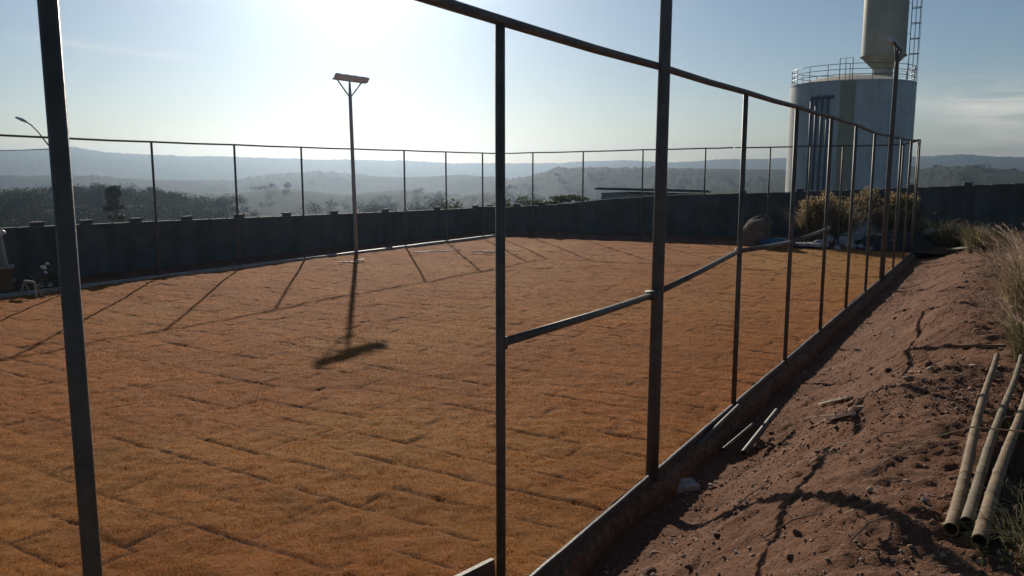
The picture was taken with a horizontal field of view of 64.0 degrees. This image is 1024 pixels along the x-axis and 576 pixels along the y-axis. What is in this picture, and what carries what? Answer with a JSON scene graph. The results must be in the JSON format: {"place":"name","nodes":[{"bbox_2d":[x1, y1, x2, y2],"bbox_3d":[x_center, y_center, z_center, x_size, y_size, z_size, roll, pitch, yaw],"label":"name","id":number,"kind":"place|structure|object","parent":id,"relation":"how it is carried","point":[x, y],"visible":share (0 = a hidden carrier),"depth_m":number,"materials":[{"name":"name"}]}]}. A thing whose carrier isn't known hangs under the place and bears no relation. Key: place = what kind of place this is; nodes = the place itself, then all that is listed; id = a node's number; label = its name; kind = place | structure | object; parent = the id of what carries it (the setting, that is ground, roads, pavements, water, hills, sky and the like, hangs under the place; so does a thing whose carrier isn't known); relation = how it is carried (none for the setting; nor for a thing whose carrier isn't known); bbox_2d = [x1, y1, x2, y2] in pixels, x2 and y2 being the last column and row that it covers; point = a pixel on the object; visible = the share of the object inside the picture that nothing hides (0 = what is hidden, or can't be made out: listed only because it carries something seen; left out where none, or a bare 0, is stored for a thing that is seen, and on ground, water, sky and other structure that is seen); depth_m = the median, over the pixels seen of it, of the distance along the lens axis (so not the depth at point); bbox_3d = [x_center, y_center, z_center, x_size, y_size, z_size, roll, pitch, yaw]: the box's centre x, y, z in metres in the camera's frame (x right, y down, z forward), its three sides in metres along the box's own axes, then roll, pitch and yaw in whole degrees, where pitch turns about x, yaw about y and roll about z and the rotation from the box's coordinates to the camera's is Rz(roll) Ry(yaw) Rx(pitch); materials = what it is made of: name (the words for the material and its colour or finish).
{"place":"outdoors","nodes":[
{"label":"outdoors","id":0,"kind":"place"},
{"bbox_2d":[0,230,8,265],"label":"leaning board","id":1,"kind":"object","parent":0,"point":[3,259],"visible":1,"depth_m":18.34,"materials":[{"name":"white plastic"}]},
{"bbox_2d":[0,236,910,575],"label":"field","id":2,"kind":"structure","parent":0,"point":[634,256],"depth_m":9.93,"materials":[{"name":"orange sand"}]},
{"bbox_2d":[19,280,42,297],"bbox_3d":[-10.328,0.017,17.645,0.619,0.355,0.332,4,9,23],"label":"trestle","id":3,"kind":"object","parent":2,"relation":"on","point":[25,282],"visible":0.99,"depth_m":17.63,"materials":[{"name":"grey metal"}]},
{"bbox_2d":[339,259,364,262],"bbox_3d":[-4.603,-0.771,23.688,0.138,0.066,0.953,6,10,38],"label":"plastic strip","id":4,"kind":"object","parent":2,"relation":"on","point":[351,261],"visible":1,"depth_m":23.59,"materials":[{"name":"white plastic"}]},
{"bbox_2d":[412,250,460,252],"bbox_3d":[-2.455,-1.197,26.636,1.651,0.063,0.171,-4,9,-24],"label":"plastic strip","id":5,"kind":"object","parent":2,"relation":"on","point":[435,251],"visible":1,"depth_m":26.66,"materials":[{"name":"white plastic"}]},
{"bbox_2d":[455,558,494,575],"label":"metal channel","id":6,"kind":"object","parent":2,"relation":"on","point":[486,567],"visible":1,"depth_m":5.38,"materials":[{"name":"grey metal"}]},
{"bbox_2d":[879,35,902,281],"bbox_3d":[9.116,-2.867,19.892,0.220,6.160,1.525,5,10,31],"label":"light pole","id":7,"kind":"object","parent":2,"relation":"on","point":[898,49],"visible":0.98,"depth_m":19.80,"materials":[{"name":"metal"}]},
{"bbox_2d":[0,147,1023,575],"bbox_3d":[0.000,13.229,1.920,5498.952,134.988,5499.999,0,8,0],"label":"ground","id":8,"kind":"structure","parent":0,"point":[324,181],"depth_m":1043.14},
{"bbox_2d":[15,116,47,144],"bbox_3d":[-23.108,-5.169,40.297,2.318,6.452,0.193,2,8,10],"label":"street lamp","id":9,"kind":"object","parent":8,"relation":"on","point":[23,120],"visible":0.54,"depth_m":39.97,"materials":[{"name":"metal"}]},
{"bbox_2d":[0,149,46,150],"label":"power cable","id":10,"kind":"object","parent":9,"relation":"attached to","point":[28,149],"visible":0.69,"depth_m":40.04,"materials":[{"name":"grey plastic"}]},
{"bbox_2d":[102,185,125,222],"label":"tree","id":11,"kind":"object","parent":8,"relation":"on","point":[112,193],"visible":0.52,"depth_m":88.02,"materials":[{"name":"green plant"}]},
{"bbox_2d":[0,233,477,293],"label":"dirt strip","id":12,"kind":"object","parent":8,"relation":"on","point":[110,276],"visible":0.3,"depth_m":24.23,"materials":[{"name":"red soil"}]},
{"bbox_2d":[0,264,14,291],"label":"crate","id":13,"kind":"object","parent":12,"relation":"on","point":[7,283],"visible":0.98,"depth_m":18.16,"materials":[{"name":"black plastic"}]},
{"bbox_2d":[10,269,89,292],"bbox_3d":[-10.466,-0.144,18.591,1.578,0.612,1.126,0,8,0],"label":"brush heap","id":14,"kind":"object","parent":12,"relation":"on","point":[38,279],"visible":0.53,"depth_m":18.48,"materials":[{"name":"brown plant"}]},
{"bbox_2d":[0,134,494,274],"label":"pipe fence","id":15,"kind":"object","parent":12,"relation":"on","point":[154,194],"visible":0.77,"depth_m":22.50,"materials":[{"name":"grey metal"}]},
{"bbox_2d":[0,235,494,297],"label":"kerb","id":16,"kind":"structure","parent":12,"relation":"on","point":[45,290],"depth_m":22.35,"materials":[{"name":"concrete"}]},
{"bbox_2d":[332,73,369,253],"bbox_3d":[-5.031,-3.677,25.988,0.220,6.011,1.525,5,10,31],"label":"light pole","id":17,"kind":"object","parent":12,"relation":"on","point":[350,78],"visible":0.98,"depth_m":25.88,"materials":[{"name":"grey metal"}]},
{"bbox_2d":[0,205,491,282],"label":"boundary wall","id":18,"kind":"structure","parent":8,"relation":"on","point":[104,247],"depth_m":24.03,"materials":[{"name":"concrete"}]},
{"bbox_2d":[434,196,462,208],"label":"bush","id":19,"kind":"object","parent":8,"relation":"on","point":[454,206],"visible":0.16,"depth_m":69.60,"materials":[{"name":"green plant"}]},
{"bbox_2d":[492,197,510,206],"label":"bush","id":20,"kind":"object","parent":8,"relation":"on","point":[508,203],"visible":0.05,"depth_m":60.58,"materials":[{"name":"green plant"}]},
{"bbox_2d":[0,163,1018,227],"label":"woods","id":21,"kind":"object","parent":8,"relation":"on","point":[17,210],"visible":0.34,"depth_m":211.50,"materials":[{"name":"green plant"}]},
{"bbox_2d":[510,195,539,205],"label":"bush","id":22,"kind":"object","parent":8,"relation":"on","point":[526,202],"visible":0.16,"depth_m":63.92,"materials":[{"name":"green plant"}]},
{"bbox_2d":[531,199,560,204],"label":"bush","id":23,"kind":"object","parent":8,"relation":"on","point":[549,202],"visible":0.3,"depth_m":57.89,"materials":[{"name":"green plant"}]},
{"bbox_2d":[548,194,589,202],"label":"bush","id":24,"kind":"object","parent":8,"relation":"on","point":[566,198],"visible":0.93,"depth_m":61.60,"materials":[{"name":"green plant"}]},
{"bbox_2d":[595,187,709,198],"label":"shed","id":25,"kind":"structure","parent":8,"relation":"on","point":[607,195],"depth_m":44.31,"materials":[{"name":"grey metal"}]},
{"bbox_2d":[461,230,1023,254],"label":"dirt strip","id":26,"kind":"object","parent":8,"relation":"on","point":[713,239],"visible":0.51,"depth_m":32.09,"materials":[{"name":"red soil"}]},
{"bbox_2d":[505,141,918,251],"bbox_3d":[6.316,-3.289,30.014,15.225,3.985,0.101,4,9,25],"label":"pipe fence","id":27,"kind":"object","parent":26,"relation":"on","point":[842,146],"visible":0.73,"depth_m":28.55,"materials":[{"name":"grey metal"}]},
{"bbox_2d":[742,213,772,245],"bbox_3d":[8.696,-2.046,29.230,1.174,1.250,0.911,0,8,0],"label":"boulder","id":28,"kind":"object","parent":26,"relation":"on","point":[757,229],"visible":0.69,"depth_m":28.91,"materials":[{"name":"stone"}]},
{"bbox_2d":[759,237,797,244],"bbox_3d":[9.282,-1.659,28.593,1.200,0.266,0.920,0,8,0],"label":"tarp","id":29,"kind":"object","parent":26,"relation":"on","point":[771,240],"visible":0.77,"depth_m":28.39,"materials":[{"name":"blue plastic"}]},
{"bbox_2d":[787,242,828,246],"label":"concrete slab","id":30,"kind":"structure","parent":26,"relation":"on","point":[810,244],"depth_m":28.16,"materials":[{"name":"grey concrete"}]},
{"bbox_2d":[812,239,822,248],"bbox_3d":[10.679,-1.501,28.396,0.570,0.366,0.363,0,8,0],"label":"concrete chunk","id":31,"kind":"object","parent":26,"relation":"on","point":[818,241],"visible":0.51,"depth_m":28.30,"materials":[{"name":"grey concrete"}]},
{"bbox_2d":[822,234,833,243],"bbox_3d":[11.195,-1.712,28.981,0.429,0.398,0.622,8,11,42],"label":"concrete chunk","id":32,"kind":"object","parent":26,"relation":"on","point":[830,239],"visible":0.57,"depth_m":28.79,"materials":[{"name":"grey concrete"}]},
{"bbox_2d":[778,190,890,242],"bbox_3d":[11.302,-2.470,29.661,5.242,2.161,4.330,0,8,0],"label":"dry bush","id":33,"kind":"object","parent":26,"relation":"on","point":[816,211],"visible":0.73,"depth_m":29.18,"materials":[{"name":"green plant"}]},
{"bbox_2d":[835,236,854,245],"bbox_3d":[11.610,-1.625,28.565,0.607,0.402,0.443,8,11,43],"label":"concrete chunk","id":34,"kind":"object","parent":26,"relation":"on","point":[843,240],"visible":0.57,"depth_m":28.43,"materials":[{"name":"grey concrete"}]},
{"bbox_2d":[844,241,856,248],"bbox_3d":[11.600,-1.457,28.006,0.434,0.314,0.308,0,8,0],"label":"concrete chunk","id":35,"kind":"object","parent":26,"relation":"on","point":[853,245],"visible":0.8,"depth_m":27.91,"materials":[{"name":"grey concrete"}]},
{"bbox_2d":[830,218,881,240],"bbox_3d":[12.926,-1.768,30.159,3.871,1.714,2.287,0,8,0],"label":"rubble heap","id":36,"kind":"object","parent":26,"relation":"on","point":[858,235],"visible":0.04,"depth_m":29.28,"materials":[{"name":"stone"}]},
{"bbox_2d":[858,226,867,232],"bbox_3d":[12.557,-2.051,29.561,0.702,0.402,0.493,-6,10,-36],"label":"concrete chunk","id":37,"kind":"object","parent":36,"relation":"on","point":[863,229],"visible":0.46,"depth_m":29.35,"materials":[{"name":"grey concrete"}]},
{"bbox_2d":[838,185,897,230],"bbox_3d":[12.984,-2.665,30.396,5.552,2.279,4.311,0,8,0],"label":"dry bush","id":38,"kind":"object","parent":26,"relation":"on","point":[865,204],"visible":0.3,"depth_m":30.21,"materials":[{"name":"brown plant"}]},
{"bbox_2d":[856,229,933,251],"bbox_3d":[13.269,-1.657,28.175,3.000,0.775,2.400,0,8,0],"label":"soil heap","id":39,"kind":"object","parent":26,"relation":"on","point":[922,242],"visible":0.65,"depth_m":27.53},
{"bbox_2d":[924,228,934,235],"bbox_3d":[14.270,-1.915,27.997,0.290,0.281,0.446,-3,9,-22],"label":"concrete chunk","id":40,"kind":"object","parent":39,"relation":"on","point":[927,230],"visible":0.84,"depth_m":27.86,"materials":[{"name":"grey concrete"}]},
{"bbox_2d":[849,191,950,232],"bbox_3d":[14.002,-2.493,29.869,4.440,2.089,4.125,2,9,16],"label":"dry bush","id":41,"kind":"object","parent":26,"relation":"on","point":[891,218],"visible":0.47,"depth_m":29.57,"materials":[{"name":"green plant"}]},
{"bbox_2d":[478,182,1023,235],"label":"boundary wall","id":42,"kind":"structure","parent":8,"relation":"on","point":[1003,204],"depth_m":33.03,"materials":[{"name":"concrete"}]},
{"bbox_2d":[785,57,916,191],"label":"water reservoir","id":43,"kind":"object","parent":8,"relation":"on","point":[863,99],"visible":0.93,"depth_m":56.33,"materials":[{"name":"paint"}]},
{"bbox_2d":[860,0,922,173],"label":"elevated tank","id":44,"kind":"object","parent":8,"relation":"on","point":[883,20],"visible":0.5,"depth_m":66.82,"materials":[{"name":"metal"}]},
{"bbox_2d":[0,0,1023,163],"label":"sky","id":45,"kind":"structure","parent":0,"point":[250,72],"materials":[{"name":"blue"}]},
{"bbox_2d":[583,240,1023,575],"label":"dirt bank","id":46,"kind":"structure","parent":0,"point":[917,275],"depth_m":5.86,"materials":[{"name":"red soil"}]},
{"bbox_2d":[646,0,672,481],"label":"light pole","id":47,"kind":"object","parent":46,"relation":"on","point":[658,265],"visible":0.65,"depth_m":6.95,"materials":[{"name":"metal"}]},
{"bbox_2d":[677,477,700,493],"bbox_3d":[1.578,1.807,7.507,0.255,0.064,0.169,-3,9,-20],"label":"paving fragment","id":48,"kind":"object","parent":46,"relation":"on","point":[690,484],"visible":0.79,"depth_m":7.46,"materials":[{"name":"concrete"}]},
{"bbox_2d":[529,251,915,575],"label":"kerb","id":49,"kind":"structure","parent":46,"relation":"on","point":[581,552],"depth_m":7.83,"materials":[{"name":"concrete"}]},
{"bbox_2d":[37,0,920,575],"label":"pipe fence","id":50,"kind":"object","parent":49,"relation":"on","point":[61,174],"visible":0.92,"depth_m":4.71,"materials":[{"name":"grey metal"}]},
{"bbox_2d":[694,403,741,448],"bbox_3d":[2.198,1.478,8.739,0.056,0.177,1.404,6,10,33],"label":"loose pipe","id":51,"kind":"object","parent":49,"relation":"on","point":[721,423],"visible":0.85,"depth_m":8.74,"materials":[{"name":"grey metal"}]},
{"bbox_2d":[730,423,762,429],"bbox_3d":[2.594,1.521,9.000,0.429,0.058,0.020,-2,9,-15],"label":"iron rod","id":52,"kind":"object","parent":49,"relation":"on","point":[745,426],"visible":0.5,"depth_m":8.98,"materials":[{"name":"brown metal"}]},
{"bbox_2d":[722,423,753,450],"bbox_3d":[2.381,1.566,8.613,0.040,0.104,0.769,6,10,37],"label":"loose pipe","id":53,"kind":"object","parent":46,"relation":"on","point":[737,437],"visible":1,"depth_m":8.57,"materials":[{"name":"grey metal"}]},
{"bbox_2d":[727,481,769,515],"bbox_3d":[1.648,1.463,5.732,0.304,0.245,0.067,-1,8,-5],"label":"twig","id":54,"kind":"object","parent":46,"relation":"on","point":[746,497],"visible":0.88,"depth_m":5.70,"materials":[{"name":"brown wood"}]},
{"bbox_2d":[741,408,779,455],"bbox_3d":[2.637,1.511,8.665,0.060,0.211,1.144,5,10,33],"label":"loose pipe","id":55,"kind":"object","parent":46,"relation":"on","point":[759,433],"visible":1,"depth_m":8.58,"materials":[{"name":"grey metal"}]},
{"bbox_2d":[763,512,822,537],"bbox_3d":[1.523,1.276,4.432,0.304,0.220,0.050,5,10,31],"label":"twig","id":56,"kind":"object","parent":46,"relation":"on","point":[788,522],"visible":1,"depth_m":4.42,"materials":[{"name":"brown wood"}]},
{"bbox_2d":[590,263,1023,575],"bbox_3d":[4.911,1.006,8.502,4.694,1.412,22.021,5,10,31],"label":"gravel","id":57,"kind":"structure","parent":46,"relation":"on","point":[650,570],"depth_m":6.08,"materials":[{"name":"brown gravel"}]},
{"bbox_2d":[806,414,836,417],"bbox_3d":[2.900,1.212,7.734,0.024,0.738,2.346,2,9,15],"label":"wood offcut","id":58,"kind":"object","parent":46,"relation":"on","point":[822,415],"visible":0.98,"depth_m":7.41,"materials":[{"name":"brown wood"}]},
{"bbox_2d":[806,448,842,465],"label":"twig","id":59,"kind":"object","parent":46,"relation":"on","point":[822,456],"visible":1,"depth_m":5.43,"materials":[{"name":"brown wood"}]},
{"bbox_2d":[641,266,1014,575],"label":"litter","id":60,"kind":"object","parent":46,"relation":"on","point":[841,485],"visible":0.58,"depth_m":5.11,"materials":[{"name":"plant"}]},
{"bbox_2d":[818,396,850,404],"bbox_3d":[3.510,1.228,8.921,0.080,0.327,0.804,0,8,0],"label":"wood offcut","id":61,"kind":"object","parent":46,"relation":"on","point":[835,400],"visible":1,"depth_m":8.86,"materials":[{"name":"beige wood"}]},
{"bbox_2d":[823,412,855,421],"bbox_3d":[2.595,1.023,6.506,0.062,0.195,0.396,-1,8,-10],"label":"wood offcut","id":62,"kind":"object","parent":46,"relation":"on","point":[839,416],"visible":1,"depth_m":6.46,"materials":[{"name":"wood"}]},
{"bbox_2d":[850,513,886,541],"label":"twig","id":63,"kind":"object","parent":46,"relation":"on","point":[861,529],"visible":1,"depth_m":3.86,"materials":[{"name":"brown wood"}]},
{"bbox_2d":[864,428,901,443],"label":"twig","id":64,"kind":"object","parent":46,"relation":"on","point":[881,434],"visible":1,"depth_m":5.34,"materials":[{"name":"brown wood"}]},
{"bbox_2d":[850,439,959,490],"bbox_3d":[2.235,0.963,4.623,0.956,0.194,0.008,-5,9,-29],"label":"grass stalk","id":65,"kind":"object","parent":46,"relation":"on","point":[906,444],"depth_m":4.59,"materials":[{"name":"brown plant"}]},
{"bbox_2d":[865,426,1023,472],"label":"grass stalk","id":66,"kind":"object","parent":46,"relation":"on","point":[949,433],"depth_m":4.59,"materials":[{"name":"brown plant"}]},
{"bbox_2d":[902,218,988,238],"bbox_3d":[14.781,-1.833,28.901,2.702,1.208,3.443,-5,9,-29],"label":"grass tuft","id":67,"kind":"object","parent":46,"relation":"on","point":[935,225],"visible":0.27,"depth_m":28.83,"materials":[{"name":"plant"}]},
{"bbox_2d":[945,246,970,249],"bbox_3d":[14.014,-1.246,25.621,0.146,0.497,3.587,2,9,14],"label":"plank","id":68,"kind":"object","parent":46,"relation":"on","point":[956,248],"visible":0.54,"depth_m":25.95,"materials":[{"name":"wood"}]},
{"bbox_2d":[909,216,1010,247],"bbox_3d":[14.763,-1.777,27.373,3.515,1.198,2.551,6,10,36],"label":"grass tuft","id":69,"kind":"object","parent":46,"relation":"on","point":[947,238],"visible":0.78,"depth_m":27.37,"materials":[{"name":"green plant"}]},
{"bbox_2d":[943,353,999,536],"bbox_3d":[2.969,0.834,5.209,0.077,0.198,3.508,5,10,33],"label":"bamboo pole","id":70,"kind":"object","parent":46,"relation":"on","point":[954,513],"visible":0.97,"depth_m":4.45,"materials":[{"name":"beige wood"}]},
{"bbox_2d":[936,220,1023,253],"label":"grass tuft","id":71,"kind":"object","parent":46,"relation":"on","point":[974,239],"visible":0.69,"depth_m":23.32,"materials":[{"name":"green plant"}]},
{"bbox_2d":[954,344,1005,347],"bbox_3d":[4.531,0.562,7.935,0.052,0.127,0.508,-4,9,-26],"label":"wood offcut","id":72,"kind":"object","parent":46,"relation":"on","point":[979,345],"visible":0.98,"depth_m":7.91,"materials":[{"name":"brown wood"}]},
{"bbox_2d":[946,497,1023,555],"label":"grass tuft","id":73,"kind":"object","parent":46,"relation":"on","point":[1015,533],"visible":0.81,"depth_m":3.71,"materials":[{"name":"green plant"}]},
{"bbox_2d":[951,524,1023,572],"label":"grass tuft","id":74,"kind":"object","parent":46,"relation":"on","point":[986,551],"visible":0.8,"depth_m":3.58,"materials":[{"name":"plant"}]},
{"bbox_2d":[952,234,1023,330],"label":"grass tuft","id":75,"kind":"object","parent":46,"relation":"on","point":[1016,284],"visible":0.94,"depth_m":8.38,"materials":[{"name":"beige plant"}]},
{"bbox_2d":[952,445,1023,477],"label":"grass tuft","id":76,"kind":"object","parent":46,"relation":"on","point":[1013,469],"visible":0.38,"depth_m":4.64,"materials":[{"name":"green plant"}]},
{"bbox_2d":[955,478,1023,523],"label":"grass tuft","id":77,"kind":"object","parent":46,"relation":"on","point":[1018,501],"visible":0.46,"depth_m":4.10,"materials":[{"name":"green plant"}]},
{"bbox_2d":[958,291,1023,360],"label":"grass tuft","id":78,"kind":"object","parent":46,"relation":"on","point":[1018,340],"visible":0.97,"depth_m":7.05,"materials":[{"name":"beige plant"}]},
{"bbox_2d":[960,354,1023,528],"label":"bamboo pole","id":79,"kind":"object","parent":46,"relation":"on","point":[967,519],"visible":0.99,"depth_m":4.51,"materials":[{"name":"beige wood"}]},
{"bbox_2d":[966,223,1023,277],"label":"grass tuft","id":80,"kind":"object","parent":46,"relation":"on","point":[1007,244],"visible":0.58,"depth_m":9.71,"materials":[{"name":"beige plant"}]},
{"bbox_2d":[970,393,1023,548],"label":"bamboo pole","id":81,"kind":"object","parent":46,"relation":"on","point":[993,489],"visible":0.94,"depth_m":4.14,"materials":[{"name":"beige wood"}]},
{"bbox_2d":[974,397,1023,437],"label":"grass tuft","id":82,"kind":"object","parent":46,"relation":"on","point":[1008,424],"visible":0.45,"depth_m":5.36,"materials":[{"name":"brown plant"}]},
{"bbox_2d":[981,227,1023,280],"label":"grass tuft","id":83,"kind":"object","parent":46,"relation":"on","point":[1007,241],"visible":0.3,"depth_m":12.86,"materials":[{"name":"beige plant"}]}
]}

